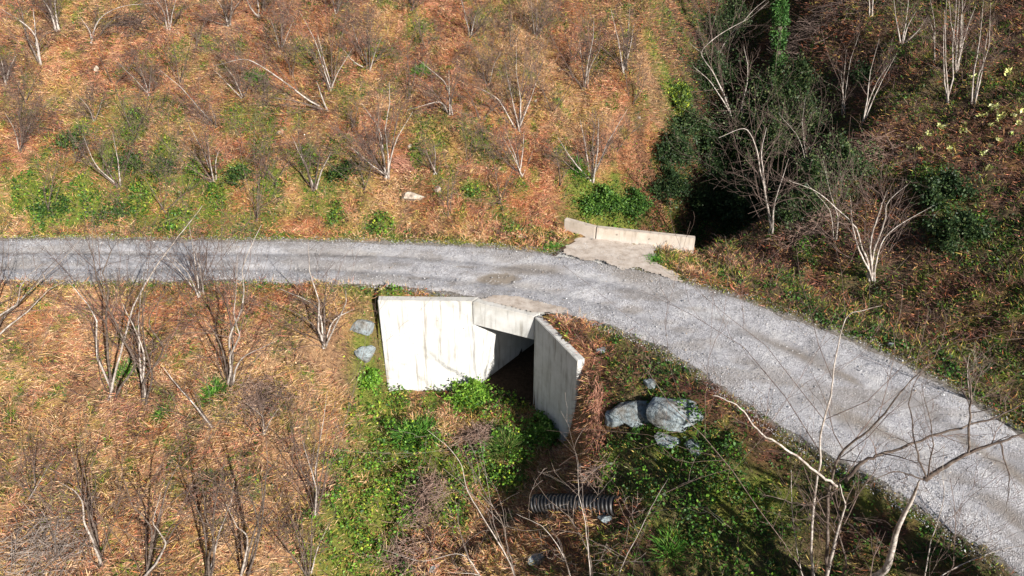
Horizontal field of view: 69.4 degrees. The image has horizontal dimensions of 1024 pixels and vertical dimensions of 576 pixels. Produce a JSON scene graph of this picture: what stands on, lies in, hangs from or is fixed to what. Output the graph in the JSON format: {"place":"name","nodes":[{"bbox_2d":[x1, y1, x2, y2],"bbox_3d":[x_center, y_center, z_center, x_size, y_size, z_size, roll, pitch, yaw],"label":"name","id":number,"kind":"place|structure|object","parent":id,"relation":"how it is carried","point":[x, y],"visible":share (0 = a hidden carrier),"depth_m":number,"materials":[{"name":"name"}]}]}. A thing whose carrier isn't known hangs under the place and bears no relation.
{"place":"outdoors","nodes":[
{"label":"outdoors","id":0,"kind":"place"},
{"bbox_2d":[0,0,1023,575],"bbox_3d":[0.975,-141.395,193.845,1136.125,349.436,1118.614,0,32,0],"label":"ground","id":1,"kind":"structure","parent":0,"point":[514,374],"depth_m":25.93,"materials":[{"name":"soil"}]},
{"bbox_2d":[0,56,62,153],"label":"hazel clump","id":2,"kind":"object","parent":1,"relation":"on","point":[18,101],"visible":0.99,"depth_m":30.71,"materials":[{"name":"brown plant"}]},
{"bbox_2d":[0,0,66,67],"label":"hazel clump","id":3,"kind":"object","parent":1,"relation":"on","point":[37,44],"visible":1,"depth_m":32.97,"materials":[{"name":"beige plant"}]},
{"bbox_2d":[0,418,93,500],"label":"hazel clump","id":4,"kind":"object","parent":1,"relation":"on","point":[25,480],"visible":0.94,"depth_m":21.62,"materials":[{"name":"brown plant"}]},
{"bbox_2d":[23,188,83,222],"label":"shrub","id":5,"kind":"object","parent":1,"relation":"on","point":[39,209],"visible":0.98,"depth_m":29.89,"materials":[{"name":"green plant"}]},
{"bbox_2d":[0,487,118,575],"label":"brush pile","id":6,"kind":"object","parent":1,"relation":"on","point":[58,551],"visible":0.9,"depth_m":20.99,"materials":[{"name":"brown plant"}]},
{"bbox_2d":[0,194,124,334],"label":"hazel clump","id":7,"kind":"object","parent":1,"relation":"on","point":[11,308],"visible":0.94,"depth_m":23.82,"materials":[{"name":"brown plant"}]},
{"bbox_2d":[25,71,115,138],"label":"hazel clump","id":8,"kind":"object","parent":1,"relation":"on","point":[85,107],"visible":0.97,"depth_m":31.51,"materials":[{"name":"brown plant"}]},
{"bbox_2d":[15,288,160,332],"bbox_3d":[-14.504,0.780,25.362,5.295,0.924,2.020,0,32,0],"label":"brush pile","id":9,"kind":"object","parent":1,"relation":"on","point":[94,303],"visible":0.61,"depth_m":25.37,"materials":[{"name":"brown plant"}]},
{"bbox_2d":[46,70,165,188],"bbox_3d":[-16.113,-6.248,29.738,4.915,4.763,3.103,-13,34,-20],"label":"hazel clump","id":10,"kind":"object","parent":1,"relation":"on","point":[109,170],"visible":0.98,"depth_m":29.80,"materials":[{"name":"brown plant"}]},
{"bbox_2d":[86,195,136,227],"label":"shrub","id":11,"kind":"object","parent":1,"relation":"on","point":[117,211],"visible":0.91,"depth_m":29.76,"materials":[{"name":"green plant"}]},
{"bbox_2d":[77,0,161,41],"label":"hazel clump","id":12,"kind":"object","parent":1,"relation":"on","point":[102,25],"visible":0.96,"depth_m":33.86,"materials":[{"name":"beige plant"}]},
{"bbox_2d":[39,167,207,405],"bbox_3d":[-11.530,-0.344,23.789,4.842,6.888,9.243,0,32,0],"label":"hazel clump","id":13,"kind":"object","parent":1,"relation":"on","point":[142,366],"visible":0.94,"depth_m":22.35,"materials":[{"name":"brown plant"}]},
{"bbox_2d":[79,0,172,41],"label":"brush pile","id":14,"kind":"object","parent":1,"relation":"on","point":[136,23],"visible":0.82,"depth_m":34.54,"materials":[{"name":"brown plant"}]},
{"bbox_2d":[89,39,173,96],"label":"hazel clump","id":15,"kind":"object","parent":1,"relation":"on","point":[149,80],"visible":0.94,"depth_m":32.14,"materials":[{"name":"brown plant"}]},
{"bbox_2d":[0,335,282,571],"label":"hazel clump","id":16,"kind":"object","parent":1,"relation":"on","point":[95,543],"visible":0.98,"depth_m":18.92,"materials":[{"name":"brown plant"}]},
{"bbox_2d":[0,67,288,442],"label":"hazel clump","id":17,"kind":"object","parent":1,"relation":"on","point":[110,381],"visible":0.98,"depth_m":21.38,"materials":[{"name":"brown plant"}]},
{"bbox_2d":[0,253,294,575],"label":"hazel clump","id":18,"kind":"object","parent":1,"relation":"on","point":[148,570],"visible":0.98,"depth_m":18.99,"materials":[{"name":"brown plant"}]},
{"bbox_2d":[117,101,213,212],"bbox_3d":[-13.162,-5.142,28.462,4.011,5.392,2.689,15,35,23],"label":"hazel sapling","id":19,"kind":"object","parent":1,"relation":"on","point":[163,169],"visible":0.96,"depth_m":29.06,"materials":[{"name":"brown plant"}]},
{"bbox_2d":[120,336,214,429],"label":"hazel clump","id":20,"kind":"object","parent":1,"relation":"on","point":[204,417],"visible":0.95,"depth_m":22.70,"materials":[{"name":"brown plant"}]},
{"bbox_2d":[102,68,235,183],"bbox_3d":[-13.212,-6.365,29.147,5.565,5.079,4.537,0,32,0],"label":"hazel clump","id":21,"kind":"object","parent":1,"relation":"on","point":[204,149],"visible":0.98,"depth_m":29.49,"materials":[{"name":"brown plant"}]},
{"bbox_2d":[135,0,233,87],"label":"hazel sapling","id":22,"kind":"object","parent":1,"relation":"on","point":[175,57],"visible":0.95,"depth_m":31.99,"materials":[{"name":"brown plant"}]},
{"bbox_2d":[134,198,242,297],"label":"hazel clump","id":23,"kind":"object","parent":1,"relation":"on","point":[198,284],"visible":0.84,"depth_m":25.43,"materials":[{"name":"brown plant"}]},
{"bbox_2d":[140,49,237,128],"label":"hazel clump","id":24,"kind":"object","parent":1,"relation":"on","point":[203,106],"visible":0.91,"depth_m":31.32,"materials":[{"name":"brown plant"}]},
{"bbox_2d":[184,0,264,26],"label":"hazel clump","id":25,"kind":"object","parent":1,"relation":"on","point":[226,17],"visible":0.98,"depth_m":33.87,"materials":[{"name":"brown plant"}]},
{"bbox_2d":[93,419,358,575],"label":"hazel clump","id":26,"kind":"object","parent":1,"relation":"on","point":[209,570],"visible":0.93,"depth_m":18.51,"materials":[{"name":"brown plant"}]},
{"bbox_2d":[192,15,268,98],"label":"hazel clump","id":27,"kind":"object","parent":1,"relation":"on","point":[236,66],"visible":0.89,"depth_m":31.86,"materials":[{"name":"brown plant"}]},
{"bbox_2d":[218,154,262,191],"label":"shrub","id":28,"kind":"object","parent":1,"relation":"on","point":[234,178],"visible":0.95,"depth_m":30.25,"materials":[{"name":"green plant"}]},
{"bbox_2d":[158,370,332,575],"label":"hazel clump","id":29,"kind":"object","parent":1,"relation":"on","point":[247,552],"visible":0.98,"depth_m":18.55,"materials":[{"name":"brown plant"}]},
{"bbox_2d":[166,0,327,154],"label":"hazel clump","id":30,"kind":"object","parent":1,"relation":"on","point":[298,93],"visible":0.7,"depth_m":31.27,"materials":[{"name":"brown plant"}]},
{"bbox_2d":[128,176,384,387],"bbox_3d":[-7.725,0.728,21.198,8.293,7.430,4.970,15,35,22],"label":"hazel clump","id":31,"kind":"object","parent":1,"relation":"on","point":[231,378],"visible":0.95,"depth_m":22.34,"materials":[{"name":"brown plant"}]},
{"bbox_2d":[214,363,303,425],"bbox_3d":[-8.155,3.501,23.841,2.947,1.262,2.155,0,32,0],"label":"brush pile","id":32,"kind":"object","parent":1,"relation":"on","point":[261,395],"visible":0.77,"depth_m":23.83,"materials":[{"name":"brown plant"}]},
{"bbox_2d":[215,87,316,221],"bbox_3d":[-9.841,-5.327,29.421,3.285,5.022,5.018,-23,39,-32],"label":"hazel sapling","id":33,"kind":"object","parent":1,"relation":"on","point":[258,202],"visible":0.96,"depth_m":29.18,"materials":[{"name":"brown plant"}]},
{"bbox_2d":[177,208,364,382],"bbox_3d":[-7.118,0.604,22.401,5.820,5.556,6.467,-9,33,-14],"label":"hazel clump","id":34,"kind":"object","parent":1,"relation":"on","point":[323,341],"visible":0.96,"depth_m":23.90,"materials":[{"name":"brown plant"}]},
{"bbox_2d":[223,380,355,575],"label":"hazel clump","id":35,"kind":"object","parent":1,"relation":"on","point":[303,553],"visible":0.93,"depth_m":20.30,"materials":[{"name":"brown plant"}]},
{"bbox_2d":[158,265,435,527],"bbox_3d":[-5.391,3.964,20.205,6.934,6.901,8.458,0,32,0],"label":"hazel clump","id":36,"kind":"object","parent":1,"relation":"on","point":[315,495],"visible":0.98,"depth_m":20.42,"materials":[{"name":"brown plant"}]},
{"bbox_2d":[212,0,381,91],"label":"hazel clump","id":37,"kind":"object","parent":1,"relation":"on","point":[331,84],"visible":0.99,"depth_m":31.87,"materials":[{"name":"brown plant"}]},
{"bbox_2d":[256,93,338,191],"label":"hazel clump","id":38,"kind":"object","parent":1,"relation":"on","point":[309,178],"visible":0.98,"depth_m":29.36,"materials":[{"name":"brown plant"}]},
{"bbox_2d":[311,0,406,70],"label":"hazel clump","id":39,"kind":"object","parent":1,"relation":"on","point":[368,41],"visible":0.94,"depth_m":32.41,"materials":[{"name":"brown plant"}]},
{"bbox_2d":[308,50,434,180],"bbox_3d":[-5.342,-6.527,28.677,4.907,5.682,4.591,-17,36,-25],"label":"hazel clump","id":40,"kind":"object","parent":1,"relation":"on","point":[386,173],"visible":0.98,"depth_m":29.26,"materials":[{"name":"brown plant"}]},
{"bbox_2d":[356,521,458,575],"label":"brush pile","id":41,"kind":"object","parent":1,"relation":"on","point":[405,560],"visible":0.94,"depth_m":22.25,"materials":[{"name":"brown wood"}]},
{"bbox_2d":[379,405,450,459],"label":"grass tuft","id":42,"kind":"object","parent":1,"relation":"on","point":[416,439],"visible":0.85,"depth_m":25.51,"materials":[{"name":"green plant"}]},
{"bbox_2d":[381,455,463,551],"bbox_3d":[-2.863,6.722,23.538,2.808,1.320,3.396,0,32,0],"label":"brush pile","id":43,"kind":"object","parent":1,"relation":"on","point":[421,500],"visible":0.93,"depth_m":23.34,"materials":[{"name":"brown wood"}]},
{"bbox_2d":[331,422,518,575],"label":"bare sapling","id":44,"kind":"object","parent":1,"relation":"on","point":[512,566],"visible":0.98,"depth_m":17.79,"materials":[{"name":"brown plant"}]},
{"bbox_2d":[389,36,474,124],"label":"hazel clump","id":45,"kind":"object","parent":1,"relation":"on","point":[449,99],"visible":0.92,"depth_m":31.54,"materials":[{"name":"brown plant"}]},
{"bbox_2d":[417,413,518,461],"bbox_3d":[-1.411,4.935,25.233,3.624,1.029,2.089,0,32,0],"label":"brush pile","id":46,"kind":"object","parent":1,"relation":"on","point":[481,432],"visible":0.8,"depth_m":25.15,"materials":[{"name":"brown wood"}]},
{"bbox_2d":[439,373,501,418],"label":"bramble bush","id":47,"kind":"object","parent":1,"relation":"on","point":[468,390],"visible":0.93,"depth_m":26.58,"materials":[{"name":"green plant"}]},
{"bbox_2d":[453,0,506,49],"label":"hazel clump","id":48,"kind":"object","parent":1,"relation":"on","point":[470,30],"visible":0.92,"depth_m":33.49,"materials":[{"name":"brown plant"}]},
{"bbox_2d":[378,253,614,441],"bbox_3d":[0.251,1.444,28.044,7.661,4.630,7.510,14,35,21],"label":"culvert","id":49,"kind":"object","parent":1,"relation":"on","point":[442,341],"visible":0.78,"depth_m":25.80,"materials":[{"name":"concrete"}]},
{"bbox_2d":[482,295,566,312],"bbox_3d":[0.404,0.534,25.122,2.914,0.011,0.772,13,34,20],"label":"concrete slab","id":50,"kind":"object","parent":49,"relation":"on","point":[519,302],"visible":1,"depth_m":25.09,"materials":[{"name":"beige concrete"}]},
{"bbox_2d":[451,93,544,176],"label":"hazel clump","id":51,"kind":"object","parent":1,"relation":"on","point":[515,156],"visible":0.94,"depth_m":30.73,"materials":[{"name":"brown plant"}]},
{"bbox_2d":[470,420,536,475],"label":"grass tuft","id":52,"kind":"object","parent":1,"relation":"on","point":[501,440],"visible":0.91,"depth_m":24.68,"materials":[{"name":"green plant"}]},
{"bbox_2d":[419,0,594,130],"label":"hazel clump","id":53,"kind":"object","parent":1,"relation":"on","point":[520,99],"visible":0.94,"depth_m":31.46,"materials":[{"name":"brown plant"}]},
{"bbox_2d":[0,0,1023,575],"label":"dead bracken","id":54,"kind":"object","parent":1,"relation":"on","point":[554,452],"visible":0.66,"depth_m":27.12,"materials":[{"name":"brown plant"}]},
{"bbox_2d":[0,0,1023,575],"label":"ground cover","id":55,"kind":"object","parent":1,"relation":"on","point":[638,428],"visible":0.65,"depth_m":24.89,"materials":[{"name":"green plant"}]},
{"bbox_2d":[0,0,1023,575],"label":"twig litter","id":56,"kind":"object","parent":1,"relation":"on","point":[508,234],"visible":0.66,"depth_m":27.08,"materials":[{"name":"brown wood"}]},
{"bbox_2d":[509,406,560,450],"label":"bramble bush","id":57,"kind":"object","parent":1,"relation":"on","point":[544,424],"visible":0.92,"depth_m":25.14,"materials":[{"name":"green plant"}]},
{"bbox_2d":[533,395,616,575],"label":"bare sapling","id":58,"kind":"object","parent":1,"relation":"on","point":[590,570],"visible":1,"depth_m":17.35,"materials":[{"name":"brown plant"}]},
{"bbox_2d":[530,493,621,516],"bbox_3d":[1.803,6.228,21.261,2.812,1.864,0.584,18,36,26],"label":"corrugated pipe","id":59,"kind":"object","parent":1,"relation":"on","point":[538,502],"visible":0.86,"depth_m":21.05,"materials":[{"name":"black plastic"}]},
{"bbox_2d":[507,0,644,72],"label":"hazel clump","id":60,"kind":"object","parent":1,"relation":"on","point":[624,65],"visible":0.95,"depth_m":32.58,"materials":[{"name":"brown plant"}]},
{"bbox_2d":[508,0,669,90],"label":"hazel clump","id":61,"kind":"object","parent":1,"relation":"on","point":[588,68],"visible":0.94,"depth_m":32.45,"materials":[{"name":"brown plant"}]},
{"bbox_2d":[543,100,646,182],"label":"hazel clump","id":62,"kind":"object","parent":1,"relation":"on","point":[594,169],"visible":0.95,"depth_m":31.22,"materials":[{"name":"brown plant"}]},
{"bbox_2d":[562,448,631,493],"bbox_3d":[2.139,5.696,21.497,2.280,1.751,1.678,-18,36,-26],"label":"brush pile","id":63,"kind":"object","parent":1,"relation":"on","point":[596,471],"visible":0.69,"depth_m":21.41,"materials":[{"name":"brown wood"}]},
{"bbox_2d":[583,357,611,470],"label":"dead vines","id":64,"kind":"object","parent":1,"relation":"on","point":[595,389],"visible":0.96,"depth_m":22.11,"materials":[{"name":"brown plant"}]},
{"bbox_2d":[571,181,633,223],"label":"green bush","id":65,"kind":"object","parent":1,"relation":"on","point":[611,201],"visible":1,"depth_m":31.55,"materials":[{"name":"green plant"}]},
{"bbox_2d":[564,218,694,252],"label":"parapet","id":66,"kind":"structure","parent":1,"relation":"on","point":[622,235],"depth_m":28.81,"materials":[{"name":"concrete"}]},
{"bbox_2d":[609,400,649,427],"bbox_3d":[3.744,3.736,21.841,1.786,0.965,0.789,0,32,0],"label":"boulder","id":67,"kind":"object","parent":1,"relation":"on","point":[627,412],"visible":0.56,"depth_m":21.54,"materials":[{"name":"stone"}]},
{"bbox_2d":[619,183,657,224],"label":"green bush","id":68,"kind":"object","parent":1,"relation":"on","point":[639,202],"visible":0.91,"depth_m":32.16,"materials":[{"name":"green plant"}]},
{"bbox_2d":[637,150,699,211],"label":"evergreen bush","id":69,"kind":"object","parent":1,"relation":"on","point":[677,186],"visible":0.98,"depth_m":33.11,"materials":[{"name":"green plant"}]},
{"bbox_2d":[640,522,698,575],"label":"grass tuft","id":70,"kind":"object","parent":1,"relation":"on","point":[665,547],"visible":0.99,"depth_m":18.87,"materials":[{"name":"green plant"}]},
{"bbox_2d":[646,397,703,432],"bbox_3d":[4.740,3.624,21.113,1.843,0.818,1.025,0,32,0],"label":"boulder","id":71,"kind":"object","parent":1,"relation":"on","point":[657,408],"visible":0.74,"depth_m":20.80,"materials":[{"name":"stone"}]},
{"bbox_2d":[650,119,706,178],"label":"evergreen bush","id":72,"kind":"object","parent":1,"relation":"on","point":[673,155],"visible":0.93,"depth_m":33.16,"materials":[{"name":"green plant"}]},
{"bbox_2d":[665,78,701,112],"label":"evergreen bush","id":73,"kind":"object","parent":1,"relation":"on","point":[675,100],"visible":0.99,"depth_m":34.60,"materials":[{"name":"green plant"}]},
{"bbox_2d":[666,98,723,149],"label":"evergreen bush","id":74,"kind":"object","parent":1,"relation":"on","point":[694,123],"visible":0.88,"depth_m":34.43,"materials":[{"name":"green plant"}]},
{"bbox_2d":[687,33,745,103],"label":"evergreen bush","id":75,"kind":"object","parent":1,"relation":"on","point":[706,71],"visible":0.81,"depth_m":37.33,"materials":[{"name":"green plant"}]},
{"bbox_2d":[677,153,766,227],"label":"evergreen bush","id":76,"kind":"object","parent":1,"relation":"on","point":[702,203],"visible":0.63,"depth_m":34.13,"materials":[{"name":"green plant"}]},
{"bbox_2d":[692,0,760,49],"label":"evergreen bush","id":77,"kind":"object","parent":1,"relation":"on","point":[734,14],"visible":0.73,"depth_m":40.85,"materials":[{"name":"green plant"}]},
{"bbox_2d":[695,95,774,180],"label":"evergreen bush","id":78,"kind":"object","parent":1,"relation":"on","point":[715,145],"visible":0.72,"depth_m":35.24,"materials":[{"name":"green plant"}]},
{"bbox_2d":[661,0,820,146],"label":"bare tree","id":79,"kind":"object","parent":1,"relation":"on","point":[721,76],"visible":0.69,"depth_m":34.74,"materials":[{"name":"grey plant"}]},
{"bbox_2d":[659,52,824,234],"bbox_3d":[8.479,-5.299,27.498,5.829,7.142,5.007,25,40,34],"label":"bare tree","id":80,"kind":"object","parent":1,"relation":"on","point":[772,221],"visible":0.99,"depth_m":27.39,"materials":[{"name":"grey plant"}]},
{"bbox_2d":[691,0,799,88],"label":"bare tree","id":81,"kind":"object","parent":1,"relation":"on","point":[721,44],"visible":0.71,"depth_m":37.70,"materials":[{"name":"grey plant"}]},
{"bbox_2d":[699,143,797,228],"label":"evergreen bush","id":82,"kind":"object","parent":1,"relation":"on","point":[743,205],"visible":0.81,"depth_m":32.78,"materials":[{"name":"green plant"}]},
{"bbox_2d":[765,0,790,82],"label":"ivy tree","id":83,"kind":"object","parent":1,"relation":"on","point":[780,10],"visible":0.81,"depth_m":35.48,"materials":[{"name":"green plant"}]},
{"bbox_2d":[723,39,833,131],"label":"evergreen bush","id":84,"kind":"object","parent":1,"relation":"on","point":[799,82],"visible":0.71,"depth_m":34.48,"materials":[{"name":"green plant"}]},
{"bbox_2d":[548,99,1023,575],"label":"birch tree","id":85,"kind":"object","parent":1,"relation":"on","point":[827,509],"visible":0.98,"depth_m":14.53,"materials":[{"name":"beige plant"}]},
{"bbox_2d":[717,68,862,178],"bbox_3d":[12.195,-7.009,33.327,5.119,6.055,5.808,-19,37,-27],"label":"evergreen bush","id":86,"kind":"object","parent":1,"relation":"on","point":[818,114],"visible":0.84,"depth_m":32.84,"materials":[{"name":"green plant"}]},
{"bbox_2d":[744,67,850,170],"bbox_3d":[11.604,-6.999,31.051,4.183,4.460,5.313,0,32,0],"label":"bare tree","id":87,"kind":"object","parent":1,"relation":"on","point":[805,128],"visible":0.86,"depth_m":30.88,"materials":[{"name":"grey plant"}]},
{"bbox_2d":[760,182,835,232],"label":"evergreen bush","id":88,"kind":"object","parent":1,"relation":"on","point":[789,213],"visible":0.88,"depth_m":28.43,"materials":[{"name":"green plant"}]},
{"bbox_2d":[725,0,878,125],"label":"brush pile","id":89,"kind":"object","parent":1,"relation":"on","point":[805,30],"visible":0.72,"depth_m":35.80,"materials":[{"name":"brown plant"}]},
{"bbox_2d":[749,426,856,575],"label":"bare sapling","id":90,"kind":"object","parent":1,"relation":"on","point":[808,520],"visible":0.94,"depth_m":16.20,"materials":[{"name":"grey plant"}]},
{"bbox_2d":[745,192,890,265],"bbox_3d":[11.704,-2.503,28.221,4.942,2.624,2.809,-12,34,-18],"label":"brush pile","id":91,"kind":"object","parent":1,"relation":"on","point":[810,221],"visible":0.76,"depth_m":28.09,"materials":[{"name":"brown wood"}]},
{"bbox_2d":[778,124,885,242],"bbox_3d":[11.140,-3.814,26.296,4.154,4.867,2.847,-15,35,-22],"label":"bare tree","id":92,"kind":"object","parent":1,"relation":"on","point":[823,200],"visible":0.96,"depth_m":26.58,"materials":[{"name":"grey plant"}]},
{"bbox_2d":[729,117,938,282],"bbox_3d":[10.802,-2.300,23.449,7.723,6.274,3.963,-4,32,-7],"label":"bare tree","id":93,"kind":"object","parent":1,"relation":"on","point":[869,267],"visible":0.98,"depth_m":24.15,"materials":[{"name":"grey plant"}]},
{"bbox_2d":[771,118,898,200],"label":"evergreen bush","id":94,"kind":"object","parent":1,"relation":"on","point":[844,147],"visible":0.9,"depth_m":28.28,"materials":[{"name":"green plant"}]},
{"bbox_2d":[778,99,921,205],"bbox_3d":[13.323,-4.826,29.709,5.428,4.972,3.685,0,32,0],"label":"brush pile","id":95,"kind":"object","parent":1,"relation":"on","point":[866,143],"visible":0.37,"depth_m":28.96,"materials":[{"name":"brown plant"}]},
{"bbox_2d":[853,25,911,125],"bbox_3d":[15.237,-8.916,30.315,2.997,4.424,4.817,0,32,0],"label":"bare tree","id":96,"kind":"object","parent":1,"relation":"on","point":[865,109],"visible":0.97,"depth_m":29.80,"materials":[{"name":"grey plant"}]},
{"bbox_2d":[881,0,999,72],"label":"bare tree","id":97,"kind":"object","parent":1,"relation":"on","point":[956,65],"visible":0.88,"depth_m":28.99,"materials":[{"name":"grey plant"}]},
{"bbox_2d":[860,348,1023,575],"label":"birch tree","id":98,"kind":"object","parent":1,"relation":"on","point":[885,568],"visible":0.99,"depth_m":14.33,"materials":[{"name":"beige plant"}]},
{"bbox_2d":[904,150,998,225],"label":"evergreen bush","id":99,"kind":"object","parent":1,"relation":"on","point":[948,178],"visible":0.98,"depth_m":26.03,"materials":[{"name":"green plant"}]},
{"bbox_2d":[909,194,1003,264],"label":"evergreen bush","id":100,"kind":"object","parent":1,"relation":"on","point":[952,238],"visible":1,"depth_m":24.94,"materials":[{"name":"green plant"}]},
{"bbox_2d":[911,0,1005,103],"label":"bare tree","id":101,"kind":"object","parent":1,"relation":"on","point":[947,92],"visible":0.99,"depth_m":28.21,"materials":[{"name":"grey plant"}]},
{"bbox_2d":[898,442,1023,575],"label":"bare sapling","id":102,"kind":"object","parent":1,"relation":"on","point":[954,537],"visible":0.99,"depth_m":15.05,"materials":[{"name":"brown plant"}]},
{"bbox_2d":[960,0,1015,104],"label":"bare tree","id":103,"kind":"object","parent":1,"relation":"on","point":[976,90],"visible":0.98,"depth_m":27.84,"materials":[{"name":"grey plant"}]},
{"bbox_2d":[0,234,1023,575],"bbox_3d":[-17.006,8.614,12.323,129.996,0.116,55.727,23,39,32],"label":"road","id":104,"kind":"structure","parent":0,"point":[578,292],"depth_m":23.48,"materials":[{"name":"grey gravel"}]},
{"bbox_2d":[562,237,682,281],"bbox_3d":[4.280,-1.296,28.125,5.000,0.021,2.430,13,34,20],"label":"culvert apron","id":105,"kind":"object","parent":104,"relation":"on","point":[594,248],"visible":1,"depth_m":28.15,"materials":[{"name":"beige concrete"}]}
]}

